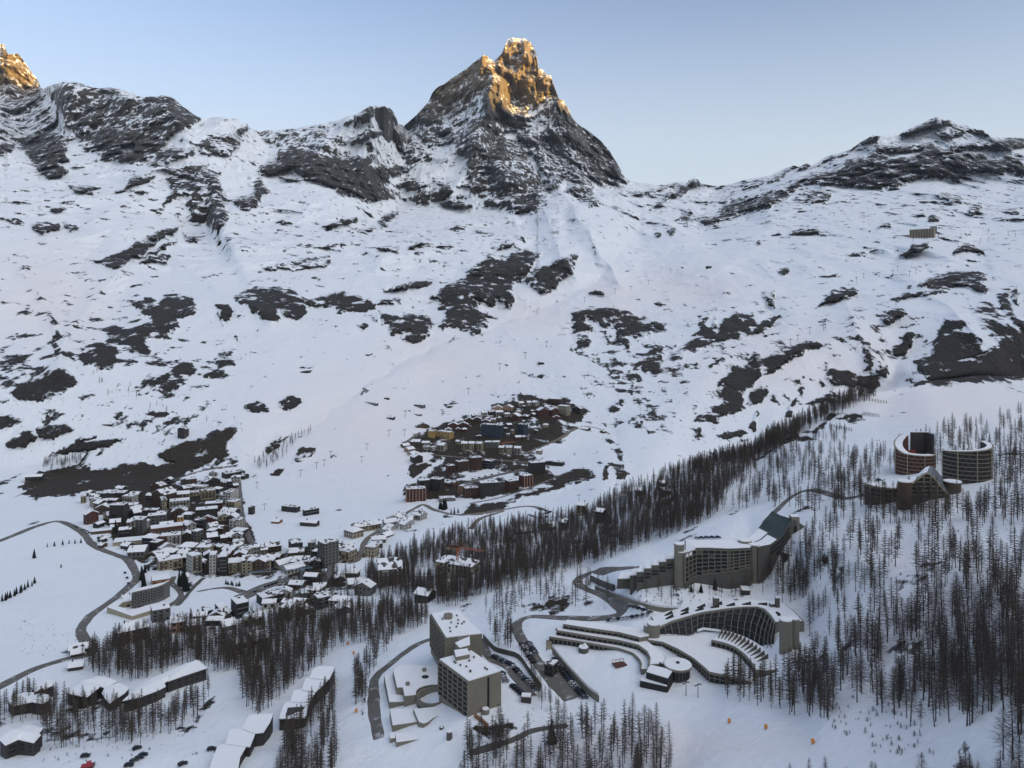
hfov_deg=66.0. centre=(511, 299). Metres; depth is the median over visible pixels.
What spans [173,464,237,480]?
road
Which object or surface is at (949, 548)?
larch tree
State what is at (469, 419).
chalet
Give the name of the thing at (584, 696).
parked car
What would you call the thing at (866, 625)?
larch tree
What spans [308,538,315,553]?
flat roofed house
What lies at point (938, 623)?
larch tree
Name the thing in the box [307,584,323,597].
hip roofed house
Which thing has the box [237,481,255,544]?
road
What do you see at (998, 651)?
larch tree
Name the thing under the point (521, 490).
road
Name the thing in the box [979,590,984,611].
larch tree
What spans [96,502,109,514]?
chalet
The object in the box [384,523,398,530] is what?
house
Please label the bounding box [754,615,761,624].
window
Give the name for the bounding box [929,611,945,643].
larch tree
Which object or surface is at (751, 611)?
window
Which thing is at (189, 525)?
house
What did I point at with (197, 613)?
house
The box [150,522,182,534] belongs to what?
flat roofed house
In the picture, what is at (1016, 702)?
larch tree
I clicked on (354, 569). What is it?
hip roofed house
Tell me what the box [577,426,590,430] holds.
house
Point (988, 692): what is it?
larch tree
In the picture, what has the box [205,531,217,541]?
house
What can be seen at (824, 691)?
larch tree
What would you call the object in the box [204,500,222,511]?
flat roofed house
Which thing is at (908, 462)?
round tower block
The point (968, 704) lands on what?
larch tree
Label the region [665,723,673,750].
larch tree
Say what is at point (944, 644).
larch tree
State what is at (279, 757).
larch tree
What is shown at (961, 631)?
larch tree
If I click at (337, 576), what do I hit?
chalet
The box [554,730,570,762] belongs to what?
larch tree
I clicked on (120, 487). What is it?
house
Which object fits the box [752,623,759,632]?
window
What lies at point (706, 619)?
window
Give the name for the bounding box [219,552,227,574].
flat roofed house
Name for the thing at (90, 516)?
house
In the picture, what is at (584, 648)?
round kiosk
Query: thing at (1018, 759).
larch tree
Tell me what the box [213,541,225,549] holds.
hip roofed house
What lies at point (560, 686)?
parking lot
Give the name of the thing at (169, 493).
chalet
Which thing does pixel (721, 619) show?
window
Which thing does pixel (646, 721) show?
larch tree
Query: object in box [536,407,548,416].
chalet
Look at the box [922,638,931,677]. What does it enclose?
larch tree
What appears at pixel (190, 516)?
hip roofed house
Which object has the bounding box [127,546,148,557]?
house
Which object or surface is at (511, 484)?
flat roofed house
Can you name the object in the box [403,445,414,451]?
house
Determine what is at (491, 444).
flat roofed house
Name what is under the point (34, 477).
hut
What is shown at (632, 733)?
larch tree
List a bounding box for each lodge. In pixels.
[0,724,42,758]
[8,692,48,715]
[32,678,52,695]
[67,676,128,710]
[123,660,206,710]
[210,714,273,767]
[279,666,333,730]
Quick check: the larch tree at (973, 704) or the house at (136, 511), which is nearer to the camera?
the larch tree at (973, 704)
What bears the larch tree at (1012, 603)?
on the terrain
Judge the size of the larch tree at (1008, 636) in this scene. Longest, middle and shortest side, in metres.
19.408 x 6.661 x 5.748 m
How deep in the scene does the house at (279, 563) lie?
764.35 m
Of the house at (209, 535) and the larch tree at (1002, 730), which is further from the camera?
the house at (209, 535)
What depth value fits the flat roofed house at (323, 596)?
632.41 m
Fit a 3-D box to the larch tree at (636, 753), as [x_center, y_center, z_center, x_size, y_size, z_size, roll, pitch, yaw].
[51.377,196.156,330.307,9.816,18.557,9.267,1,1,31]
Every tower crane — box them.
[246,563,309,591]
[446,542,483,559]
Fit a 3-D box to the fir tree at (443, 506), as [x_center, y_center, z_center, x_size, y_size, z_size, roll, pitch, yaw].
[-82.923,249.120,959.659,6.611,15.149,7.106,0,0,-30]
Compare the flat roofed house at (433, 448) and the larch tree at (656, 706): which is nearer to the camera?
the larch tree at (656, 706)
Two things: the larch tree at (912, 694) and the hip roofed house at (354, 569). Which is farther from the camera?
the hip roofed house at (354, 569)
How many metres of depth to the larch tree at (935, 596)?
326.51 m
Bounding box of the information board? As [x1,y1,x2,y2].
[546,640,551,650]
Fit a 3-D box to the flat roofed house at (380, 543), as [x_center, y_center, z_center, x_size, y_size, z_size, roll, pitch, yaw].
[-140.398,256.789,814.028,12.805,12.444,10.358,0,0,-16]
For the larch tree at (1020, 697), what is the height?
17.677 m
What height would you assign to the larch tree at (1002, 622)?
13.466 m
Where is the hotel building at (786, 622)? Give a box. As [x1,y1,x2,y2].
[644,596,803,654]
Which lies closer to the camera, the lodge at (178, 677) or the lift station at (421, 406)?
the lodge at (178, 677)
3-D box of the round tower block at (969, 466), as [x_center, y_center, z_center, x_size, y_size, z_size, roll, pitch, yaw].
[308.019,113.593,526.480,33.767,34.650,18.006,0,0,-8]
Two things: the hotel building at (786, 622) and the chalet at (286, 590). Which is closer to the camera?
the hotel building at (786, 622)
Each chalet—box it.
[67,659,85,671]
[70,646,84,656]
[93,520,104,527]
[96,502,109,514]
[148,549,158,556]
[150,481,166,490]
[151,486,176,504]
[160,496,166,508]
[164,476,173,483]
[171,505,188,517]
[178,426,189,438]
[181,529,190,538]
[200,475,220,485]
[202,514,217,522]
[202,558,207,568]
[203,549,212,560]
[207,606,231,618]
[209,470,217,476]
[218,510,231,520]
[218,530,234,540]
[226,512,239,523]
[231,531,243,540]
[233,548,247,557]
[243,611,256,627]
[251,555,268,574]
[262,553,275,568]
[278,586,292,598]
[308,556,320,569]
[333,572,344,581]
[335,600,351,612]
[353,578,376,595]
[378,526,390,533]
[378,529,394,537]
[386,512,401,518]
[410,453,422,463]
[415,422,429,428]
[448,421,457,426]
[458,421,468,427]
[465,417,472,422]
[473,416,481,422]
[481,418,490,423]
[493,405,502,409]
[503,404,513,410]
[508,412,521,420]
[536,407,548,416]
[549,407,559,415]
[572,405,582,414]
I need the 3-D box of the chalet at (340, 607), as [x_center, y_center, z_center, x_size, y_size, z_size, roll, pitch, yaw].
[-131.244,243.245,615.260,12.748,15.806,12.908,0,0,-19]
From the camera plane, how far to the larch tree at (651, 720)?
357.95 m
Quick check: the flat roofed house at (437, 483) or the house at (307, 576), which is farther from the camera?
the flat roofed house at (437, 483)
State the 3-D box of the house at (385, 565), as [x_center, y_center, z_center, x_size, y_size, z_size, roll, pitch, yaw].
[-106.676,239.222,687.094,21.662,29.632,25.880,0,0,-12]
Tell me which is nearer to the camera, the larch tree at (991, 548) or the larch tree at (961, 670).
the larch tree at (961, 670)
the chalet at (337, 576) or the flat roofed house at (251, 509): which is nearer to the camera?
the chalet at (337, 576)
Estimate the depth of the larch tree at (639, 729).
344.31 m
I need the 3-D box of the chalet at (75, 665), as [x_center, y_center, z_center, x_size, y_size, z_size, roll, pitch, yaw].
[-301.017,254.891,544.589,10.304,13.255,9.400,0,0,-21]
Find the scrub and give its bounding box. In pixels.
[1,375,1022,761]
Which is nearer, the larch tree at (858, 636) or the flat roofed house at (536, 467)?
the larch tree at (858, 636)
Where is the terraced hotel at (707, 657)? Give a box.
[549,620,778,684]
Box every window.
[671,622,677,627]
[672,627,678,634]
[678,620,684,626]
[679,626,685,634]
[704,616,711,621]
[711,617,718,621]
[711,622,717,628]
[718,622,724,629]
[719,617,725,622]
[725,619,732,624]
[732,626,738,632]
[733,614,740,619]
[733,621,739,626]
[734,609,741,613]
[738,627,745,635]
[739,620,746,628]
[741,608,749,613]
[741,615,747,620]
[745,629,750,638]
[746,621,752,630]
[747,614,754,622]
[749,608,756,614]
[750,631,757,640]
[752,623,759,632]
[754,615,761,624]
[755,634,761,644]
[756,609,763,616]
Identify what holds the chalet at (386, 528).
on the terrain
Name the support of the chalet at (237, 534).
on the terrain
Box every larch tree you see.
[272,745,286,767]
[283,742,291,767]
[285,726,297,754]
[287,753,294,767]
[294,752,301,767]
[302,742,314,767]
[462,721,477,754]
[472,745,479,767]
[488,729,497,764]
[489,721,499,757]
[491,705,506,736]
[508,743,521,766]
[518,722,532,755]
[519,735,527,764]
[519,755,529,767]
[533,754,541,767]
[536,744,549,767]
[537,746,545,767]
[553,699,562,735]
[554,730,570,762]
[554,749,568,767]
[557,699,568,733]
[566,716,576,752]
[567,744,582,767]
[568,743,578,767]
[579,739,593,767]
[581,726,596,760]
[584,753,589,767]
[597,724,609,760]
[598,748,604,767]
[618,730,626,764]
[623,719,639,758]
[626,716,636,753]
[627,692,638,721]
[629,747,643,767]
[631,742,644,767]
[631,751,641,767]
[632,737,645,767]
[637,705,654,739]
[638,727,645,756]
[643,711,654,747]
[645,730,660,767]
[648,709,656,741]
[650,727,672,765]
[651,720,664,760]
[652,702,661,739]
[653,747,660,767]
[656,724,664,766]
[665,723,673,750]
[753,665,765,701]
[781,670,796,706]
[782,673,800,711]
[789,678,800,714]
[790,669,800,704]
[800,674,810,711]
[801,677,815,714]
[803,648,814,679]
[804,648,814,672]
[804,659,817,684]
[804,678,814,716]
[809,657,823,693]
[813,680,831,717]
[819,677,836,717]
[821,680,836,719]
[824,653,836,688]
[825,664,843,700]
[826,666,838,709]
[834,615,841,648]
[835,641,846,665]
[835,651,849,688]
[840,614,857,649]
[844,637,851,674]
[845,650,855,687]
[845,654,867,702]
[848,616,862,654]
[850,616,871,649]
[850,650,871,691]
[856,654,866,693]
[858,617,874,659]
[863,617,889,658]
[864,620,883,660]
[864,650,875,692]
[867,576,880,612]
[868,608,886,641]
[868,668,890,712]
[870,663,884,705]
[873,591,885,629]
[873,655,886,697]
[874,669,887,705]
[883,602,894,641]
[883,667,903,714]
[887,598,899,634]
[887,659,908,694]
[889,654,908,699]
[889,669,904,707]
[891,578,901,607]
[891,597,909,633]
[892,614,906,652]
[892,647,912,691]
[892,657,907,695]
[897,656,909,700]
[897,677,922,722]
[899,598,912,634]
[901,675,909,717]
[903,591,920,630]
[904,594,924,631]
[905,642,921,691]
[906,617,915,649]
[907,632,931,681]
[910,653,930,700]
[911,656,922,692]
[912,568,925,596]
[913,553,928,591]
[915,751,929,767]
[916,635,932,675]
[917,652,926,692]
[919,655,938,707]
[921,613,933,644]
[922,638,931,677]
[923,614,939,650]
[923,653,938,692]
[924,637,943,683]
[925,566,945,603]
[926,599,938,638]
[926,679,939,726]
[927,589,940,625]
[927,676,946,714]
[928,609,948,640]
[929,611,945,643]
[929,640,948,676]
[930,576,947,618]
[930,664,950,703]
[930,678,945,721]
[932,650,948,680]
[933,664,957,721]
[935,609,951,644]
[935,638,949,675]
[936,667,951,708]
[937,631,950,661]
[937,641,950,684]
[938,533,956,570]
[941,519,958,554]
[941,638,962,683]
[944,582,960,626]
[944,655,966,693]
[944,668,968,709]
[945,572,967,605]
[945,582,967,617]
[946,597,968,635]
[946,633,954,668]
[947,585,960,618]
[947,651,954,681]
[949,660,976,711]
[950,609,970,648]
[951,628,967,667]
[953,635,974,674]
[953,746,971,767]
[954,674,980,726]
[955,583,973,629]
[956,535,963,570]
[956,625,967,652]
[957,545,968,583]
[957,664,988,723]
[957,753,964,767]
[958,634,974,672]
[959,678,979,725]
[960,567,972,609]
[961,603,974,641]
[962,638,974,674]
[963,526,975,559]
[963,572,976,607]
[964,653,989,706]
[965,633,992,681]
[966,597,980,644]
[966,602,985,648]
[968,542,985,582]
[968,611,985,650]
[969,571,986,609]
[969,626,978,665]
[970,533,987,571]
[970,579,998,617]
[970,627,983,674]
[972,641,1006,703]
[974,629,991,670]
[975,604,990,639]
[975,654,1004,711]
[975,663,987,713]
[978,606,994,645]
[978,628,992,675]
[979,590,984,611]
[979,667,999,711]
[980,580,996,627]
[980,616,997,645]
[982,569,993,603]
[982,577,999,619]
[983,619,1004,677]
[985,518,999,553]
[985,544,999,582]
[985,653,1013,710]
[986,707,1015,760]
[988,548,1003,586]
[989,606,1005,643]
[990,572,1010,614]
[991,567,1005,614]
[991,601,1016,632]
[991,631,1021,687]
[992,645,1011,699]
[992,750,1008,767]
[993,562,1007,591]
[993,568,1021,610]
[994,640,1010,677]
[996,608,1010,643]
[997,543,1014,586]
[997,622,1005,648]
[999,616,1017,650]
[1000,569,1017,605]
[1000,574,1019,613]
[1001,575,1022,612]
[1002,659,1022,693]
[1002,664,1023,718]
[1002,700,1023,760]
[1002,746,1016,767]
[1003,590,1022,641]
[1004,603,1010,625]
[1004,605,1023,657]
[1004,677,1023,734]
[1005,549,1023,589]
[1005,668,1023,707]
[1007,639,1023,700]
[1007,738,1023,767]
[1008,639,1023,685]
[1008,649,1023,691]
[1008,675,1023,734]
[1010,565,1023,606]
[1011,601,1023,629]
[1011,705,1023,741]
[1013,755,1020,767]
[1014,531,1023,559]
[1014,541,1023,575]
[1014,592,1021,635]
[1015,609,1023,660]
[1016,686,1023,722]
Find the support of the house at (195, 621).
on the terrain
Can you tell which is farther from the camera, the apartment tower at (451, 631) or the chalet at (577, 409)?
the chalet at (577, 409)
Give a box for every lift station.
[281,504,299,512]
[414,403,424,408]
[909,228,934,237]
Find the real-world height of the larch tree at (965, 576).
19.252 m
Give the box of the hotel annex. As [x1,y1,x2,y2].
[384,664,444,746]
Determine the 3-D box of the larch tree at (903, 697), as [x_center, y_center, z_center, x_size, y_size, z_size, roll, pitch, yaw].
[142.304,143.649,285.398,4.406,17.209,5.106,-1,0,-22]
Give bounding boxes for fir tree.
[113,520,117,532]
[141,575,146,586]
[177,569,180,585]
[178,571,183,586]
[183,576,190,591]
[442,500,445,509]
[546,720,555,744]
[713,578,716,589]
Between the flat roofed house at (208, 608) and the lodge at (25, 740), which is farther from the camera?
the flat roofed house at (208, 608)
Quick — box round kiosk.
[579,643,588,653]
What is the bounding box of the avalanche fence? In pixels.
[852,398,886,403]
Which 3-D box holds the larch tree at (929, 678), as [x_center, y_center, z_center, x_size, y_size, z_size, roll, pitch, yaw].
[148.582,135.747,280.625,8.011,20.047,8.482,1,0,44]
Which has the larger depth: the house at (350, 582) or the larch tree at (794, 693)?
the house at (350, 582)
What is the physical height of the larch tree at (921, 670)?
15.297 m
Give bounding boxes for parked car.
[80,752,90,757]
[123,762,133,767]
[129,757,139,761]
[132,745,141,750]
[138,752,147,755]
[177,761,187,766]
[207,746,216,750]
[580,694,588,698]
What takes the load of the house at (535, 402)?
on the terrain
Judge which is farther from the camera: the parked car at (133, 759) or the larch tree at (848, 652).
the parked car at (133, 759)
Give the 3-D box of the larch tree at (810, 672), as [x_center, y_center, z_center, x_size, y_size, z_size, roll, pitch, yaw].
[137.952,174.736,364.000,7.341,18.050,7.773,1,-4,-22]
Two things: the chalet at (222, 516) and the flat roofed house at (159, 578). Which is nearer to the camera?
the flat roofed house at (159, 578)
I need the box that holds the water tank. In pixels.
[446,729,451,740]
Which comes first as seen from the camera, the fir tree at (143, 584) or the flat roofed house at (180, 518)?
the fir tree at (143, 584)
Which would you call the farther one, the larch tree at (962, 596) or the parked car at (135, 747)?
the parked car at (135, 747)
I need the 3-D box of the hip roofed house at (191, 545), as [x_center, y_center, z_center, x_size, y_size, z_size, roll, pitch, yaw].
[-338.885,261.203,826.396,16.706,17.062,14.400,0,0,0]
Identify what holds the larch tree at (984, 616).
on the terrain
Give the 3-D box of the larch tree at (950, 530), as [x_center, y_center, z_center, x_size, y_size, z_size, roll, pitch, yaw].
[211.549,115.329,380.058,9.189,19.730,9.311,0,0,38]
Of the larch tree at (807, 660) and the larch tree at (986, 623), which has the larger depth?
the larch tree at (807, 660)
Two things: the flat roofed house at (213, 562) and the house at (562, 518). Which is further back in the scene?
the house at (562, 518)
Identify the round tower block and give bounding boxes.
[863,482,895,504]
[893,431,935,474]
[942,441,993,483]
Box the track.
[470,723,567,755]
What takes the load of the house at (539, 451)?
on the terrain
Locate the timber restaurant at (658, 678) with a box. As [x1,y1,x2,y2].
[640,662,672,692]
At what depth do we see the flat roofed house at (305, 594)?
664.55 m
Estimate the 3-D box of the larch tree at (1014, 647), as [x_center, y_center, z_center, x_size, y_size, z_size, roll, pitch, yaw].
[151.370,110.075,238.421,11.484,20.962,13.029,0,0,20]
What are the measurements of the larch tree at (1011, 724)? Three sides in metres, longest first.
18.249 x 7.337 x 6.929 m
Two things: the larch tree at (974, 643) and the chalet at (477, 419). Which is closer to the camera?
the larch tree at (974, 643)
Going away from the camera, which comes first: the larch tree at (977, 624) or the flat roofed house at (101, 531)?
the larch tree at (977, 624)
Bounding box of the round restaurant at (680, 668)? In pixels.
[663,657,691,682]
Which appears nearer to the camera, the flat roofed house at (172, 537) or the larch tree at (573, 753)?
the larch tree at (573, 753)
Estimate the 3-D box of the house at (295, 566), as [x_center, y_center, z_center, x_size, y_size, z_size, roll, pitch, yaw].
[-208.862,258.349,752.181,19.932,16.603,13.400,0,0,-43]
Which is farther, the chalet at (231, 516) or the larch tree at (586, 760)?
the chalet at (231, 516)
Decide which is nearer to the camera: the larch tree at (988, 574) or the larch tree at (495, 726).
the larch tree at (988, 574)
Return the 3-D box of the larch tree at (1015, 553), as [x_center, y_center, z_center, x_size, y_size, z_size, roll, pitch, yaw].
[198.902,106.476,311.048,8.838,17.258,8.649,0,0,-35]
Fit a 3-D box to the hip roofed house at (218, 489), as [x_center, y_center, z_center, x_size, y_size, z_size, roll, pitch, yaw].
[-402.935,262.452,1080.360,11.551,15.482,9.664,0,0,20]
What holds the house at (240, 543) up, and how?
on the terrain
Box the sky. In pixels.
[0,0,1023,185]
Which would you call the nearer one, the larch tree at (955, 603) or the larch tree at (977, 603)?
the larch tree at (977, 603)
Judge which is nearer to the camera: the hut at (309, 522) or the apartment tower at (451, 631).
the apartment tower at (451, 631)
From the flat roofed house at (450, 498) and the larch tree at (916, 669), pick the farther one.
the flat roofed house at (450, 498)
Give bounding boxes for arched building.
[897,466,961,509]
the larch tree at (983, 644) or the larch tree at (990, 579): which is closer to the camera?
the larch tree at (983, 644)
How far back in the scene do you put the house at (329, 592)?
649.49 m
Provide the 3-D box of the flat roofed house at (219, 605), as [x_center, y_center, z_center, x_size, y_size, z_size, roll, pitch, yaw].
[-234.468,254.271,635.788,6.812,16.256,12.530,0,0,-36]
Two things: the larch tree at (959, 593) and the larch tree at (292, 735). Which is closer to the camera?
the larch tree at (959, 593)
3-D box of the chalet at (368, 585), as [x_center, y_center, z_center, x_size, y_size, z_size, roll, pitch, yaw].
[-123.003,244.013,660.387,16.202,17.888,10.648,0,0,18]
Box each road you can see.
[0,521,139,689]
[169,576,183,606]
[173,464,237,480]
[174,578,204,605]
[197,587,245,592]
[234,577,290,598]
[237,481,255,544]
[290,576,297,598]
[322,564,335,581]
[347,504,543,563]
[367,638,429,739]
[404,432,420,442]
[434,454,527,462]
[464,469,524,483]
[469,511,504,528]
[470,472,567,503]
[482,638,536,695]
[511,566,639,660]
[525,426,609,452]
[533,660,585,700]
[764,489,858,519]
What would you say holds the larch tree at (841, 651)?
on the terrain
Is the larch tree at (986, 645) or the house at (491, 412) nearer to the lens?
the larch tree at (986, 645)
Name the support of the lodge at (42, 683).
on the terrain
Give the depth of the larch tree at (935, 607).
319.32 m
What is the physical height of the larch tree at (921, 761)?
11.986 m
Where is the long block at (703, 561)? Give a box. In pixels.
[617,511,804,594]
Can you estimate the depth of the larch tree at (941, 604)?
326.47 m
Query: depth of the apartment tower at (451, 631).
449.40 m
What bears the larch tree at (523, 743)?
on the terrain
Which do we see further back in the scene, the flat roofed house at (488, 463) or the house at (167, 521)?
the flat roofed house at (488, 463)
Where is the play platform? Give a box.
[612,658,627,667]
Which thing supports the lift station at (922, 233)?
on the terrain
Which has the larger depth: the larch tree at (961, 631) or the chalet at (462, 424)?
the chalet at (462, 424)
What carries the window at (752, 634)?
in the hotel building at (786, 622)
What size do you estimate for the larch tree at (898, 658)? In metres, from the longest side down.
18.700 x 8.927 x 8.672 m
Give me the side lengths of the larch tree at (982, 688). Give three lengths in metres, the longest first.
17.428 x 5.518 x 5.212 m
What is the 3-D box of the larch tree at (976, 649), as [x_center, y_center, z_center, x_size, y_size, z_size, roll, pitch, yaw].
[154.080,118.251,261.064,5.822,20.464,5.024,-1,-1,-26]
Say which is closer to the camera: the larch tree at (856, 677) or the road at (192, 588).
the larch tree at (856, 677)
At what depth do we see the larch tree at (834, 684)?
326.72 m
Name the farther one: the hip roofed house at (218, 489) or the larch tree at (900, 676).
the hip roofed house at (218, 489)
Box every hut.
[24,473,44,480]
[68,639,90,653]
[102,422,113,426]
[299,518,319,526]
[364,401,377,405]
[386,415,394,419]
[521,692,531,703]
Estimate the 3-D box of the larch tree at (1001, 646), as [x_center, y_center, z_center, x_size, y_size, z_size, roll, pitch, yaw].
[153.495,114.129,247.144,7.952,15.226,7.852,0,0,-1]
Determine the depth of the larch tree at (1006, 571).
314.22 m
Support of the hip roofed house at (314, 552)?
on the terrain
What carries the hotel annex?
on the terrain
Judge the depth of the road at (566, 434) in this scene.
1313.00 m
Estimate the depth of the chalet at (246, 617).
606.62 m
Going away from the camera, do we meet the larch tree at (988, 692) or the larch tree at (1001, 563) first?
the larch tree at (988, 692)
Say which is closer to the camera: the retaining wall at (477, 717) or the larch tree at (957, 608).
the larch tree at (957, 608)
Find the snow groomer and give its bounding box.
[81,760,94,767]
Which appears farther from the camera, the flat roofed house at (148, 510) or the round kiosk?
the flat roofed house at (148, 510)
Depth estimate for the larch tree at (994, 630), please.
253.45 m
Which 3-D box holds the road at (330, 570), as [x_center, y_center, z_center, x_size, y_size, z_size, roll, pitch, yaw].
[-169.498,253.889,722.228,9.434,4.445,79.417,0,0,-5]
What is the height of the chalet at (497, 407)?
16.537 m
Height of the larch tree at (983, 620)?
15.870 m
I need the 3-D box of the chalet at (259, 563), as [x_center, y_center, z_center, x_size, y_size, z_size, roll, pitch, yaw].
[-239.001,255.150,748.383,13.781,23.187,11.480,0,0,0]
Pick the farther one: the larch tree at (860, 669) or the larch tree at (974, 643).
the larch tree at (860, 669)
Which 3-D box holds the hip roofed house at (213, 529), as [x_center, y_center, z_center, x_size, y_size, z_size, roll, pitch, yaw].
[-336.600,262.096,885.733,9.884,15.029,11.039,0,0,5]
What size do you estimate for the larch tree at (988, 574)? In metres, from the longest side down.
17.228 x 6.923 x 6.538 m
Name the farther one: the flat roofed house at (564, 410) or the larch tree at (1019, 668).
the flat roofed house at (564, 410)
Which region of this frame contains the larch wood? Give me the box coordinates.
[0,369,1023,767]
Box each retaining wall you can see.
[474,713,488,727]
[483,634,541,687]
[552,646,598,701]
[590,575,614,591]
[595,586,677,611]
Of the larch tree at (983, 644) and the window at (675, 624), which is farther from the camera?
the window at (675, 624)
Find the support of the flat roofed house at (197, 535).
on the terrain
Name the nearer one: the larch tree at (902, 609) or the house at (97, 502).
the larch tree at (902, 609)
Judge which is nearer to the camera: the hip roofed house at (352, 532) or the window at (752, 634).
the window at (752, 634)
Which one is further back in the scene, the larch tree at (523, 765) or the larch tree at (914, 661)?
the larch tree at (523, 765)
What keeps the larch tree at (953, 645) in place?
on the terrain
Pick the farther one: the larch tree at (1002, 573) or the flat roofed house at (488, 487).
the flat roofed house at (488, 487)
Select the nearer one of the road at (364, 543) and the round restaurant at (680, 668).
the round restaurant at (680, 668)
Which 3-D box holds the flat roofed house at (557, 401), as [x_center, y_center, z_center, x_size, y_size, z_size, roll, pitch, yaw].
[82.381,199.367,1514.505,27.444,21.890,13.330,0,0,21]
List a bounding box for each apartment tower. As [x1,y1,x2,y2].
[430,610,481,664]
[438,648,500,716]
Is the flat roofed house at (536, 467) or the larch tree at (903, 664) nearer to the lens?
the larch tree at (903, 664)
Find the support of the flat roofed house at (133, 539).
on the terrain
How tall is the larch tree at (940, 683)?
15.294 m
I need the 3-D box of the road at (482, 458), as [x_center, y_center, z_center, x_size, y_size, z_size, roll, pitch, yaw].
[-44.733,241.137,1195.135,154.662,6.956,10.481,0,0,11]
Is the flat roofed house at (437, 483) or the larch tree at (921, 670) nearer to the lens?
the larch tree at (921, 670)
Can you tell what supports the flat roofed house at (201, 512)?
on the terrain
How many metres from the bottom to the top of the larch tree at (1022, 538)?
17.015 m
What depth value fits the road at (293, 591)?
693.06 m
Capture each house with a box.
[81,494,86,503]
[83,509,99,524]
[86,489,96,496]
[88,492,99,499]
[89,495,100,507]
[91,527,112,534]
[93,498,108,510]
[97,535,107,541]
[97,541,108,547]
[100,490,127,500]
[103,511,108,518]
[109,497,119,502]
[109,501,128,521]
[109,517,120,527]
[113,536,142,545]
[115,485,126,489]
[115,619,148,643]
[118,525,131,536]
[119,541,135,549]
[122,493,137,502]
[126,517,136,526]
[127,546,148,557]
[129,490,142,499]
[129,502,138,505]
[129,504,141,510]
[129,507,141,517]
[129,543,148,551]
[135,516,146,533]
[141,532,160,545]
[142,508,159,513]
[145,493,151,499]
[147,511,166,524]
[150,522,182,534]
[150,538,163,549]
[150,602,170,622]
[151,573,170,584]
[155,551,169,564]
[157,546,178,554]
[157,554,181,570]
[158,542,176,549]
[159,520,173,523]
[159,531,180,544]
[169,497,189,507]
[170,614,185,633]
[177,489,190,497]
[177,515,183,521]
[177,548,191,555]
[178,540,198,551]
[180,483,196,489]
[181,510,194,520]
[182,553,185,562]
[184,521,196,529]
[185,476,196,484]
[186,550,201,573]
[187,616,201,631]
[190,490,198,496]
[191,528,203,541]
[192,609,207,621]
[194,517,206,527]
[195,484,208,489]
[195,505,217,519]
[195,541,213,557]
[200,487,215,499]
[201,605,212,614]
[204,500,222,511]
[205,521,218,528]
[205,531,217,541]
[205,614,224,625]
[206,526,217,532]
[209,551,217,574]
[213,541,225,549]
[214,485,223,492]
[215,602,226,608]
[217,524,227,532]
[219,533,227,543]
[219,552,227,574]
[219,617,236,628]
[220,507,240,512]
[221,544,239,552]
[222,469,244,478]
[222,548,234,558]
[223,488,238,500]
[226,498,240,507]
[227,480,231,487]
[228,556,241,572]
[229,516,244,529]
[230,474,241,482]
[230,527,248,533]
[231,595,248,618]
[232,538,243,544]
[232,541,243,546]
[238,544,253,554]
[240,472,249,479]
[241,553,258,573]
[248,505,254,514]
[248,628,268,643]
[251,610,261,622]
[253,543,260,554]
[256,588,283,605]
[259,545,267,554]
[261,597,277,609]
[264,541,281,553]
[267,559,270,572]
[270,517,282,523]
[271,551,283,558]
[274,556,290,568]
[277,598,302,619]
[280,561,305,574]
[288,538,302,547]
[288,546,304,555]
[288,578,306,590]
[290,553,310,566]
[293,596,308,603]
[299,588,310,597]
[303,507,318,515]
[303,570,320,583]
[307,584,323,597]
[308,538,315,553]
[311,548,317,556]
[313,581,326,590]
[313,591,328,609]
[317,537,338,566]
[324,589,337,598]
[328,593,352,609]
[339,541,354,546]
[339,545,356,560]
[344,524,363,538]
[344,566,360,577]
[347,577,366,589]
[352,519,381,531]
[365,543,379,557]
[369,540,382,547]
[371,534,386,542]
[376,557,402,588]
[382,517,396,525]
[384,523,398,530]
[395,517,413,525]
[399,520,411,529]
[400,442,409,447]
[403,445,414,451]
[406,486,425,502]
[409,439,420,443]
[410,510,427,520]
[413,587,436,602]
[417,477,429,491]
[421,441,430,445]
[422,445,429,449]
[428,429,436,437]
[430,445,437,450]
[430,476,444,491]
[435,553,479,578]
[437,430,453,439]
[437,442,446,451]
[438,495,455,501]
[445,479,459,486]
[446,464,454,472]
[455,459,468,471]
[458,484,465,493]
[461,440,468,449]
[463,485,478,498]
[468,440,475,450]
[469,455,481,470]
[475,440,483,450]
[479,480,498,496]
[481,423,503,437]
[482,459,494,468]
[485,440,499,447]
[488,409,494,415]
[495,409,503,415]
[498,445,505,453]
[505,478,518,490]
[506,445,513,453]
[513,525,537,534]
[514,435,521,439]
[514,445,521,454]
[517,423,527,435]
[519,473,532,487]
[528,460,544,474]
[532,400,538,405]
[535,448,542,454]
[544,658,557,677]
[545,460,564,465]
[547,397,562,404]
[557,404,569,415]
[558,517,568,530]
[576,500,588,515]
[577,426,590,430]
[594,507,606,522]
[740,585,749,595]
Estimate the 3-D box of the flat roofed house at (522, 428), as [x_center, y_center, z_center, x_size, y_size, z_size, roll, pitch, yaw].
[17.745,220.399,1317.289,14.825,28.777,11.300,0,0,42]
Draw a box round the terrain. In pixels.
[0,37,1023,767]
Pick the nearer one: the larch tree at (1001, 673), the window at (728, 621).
the larch tree at (1001, 673)
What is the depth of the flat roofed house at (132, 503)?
993.71 m
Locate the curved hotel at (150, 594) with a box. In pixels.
[107,580,169,619]

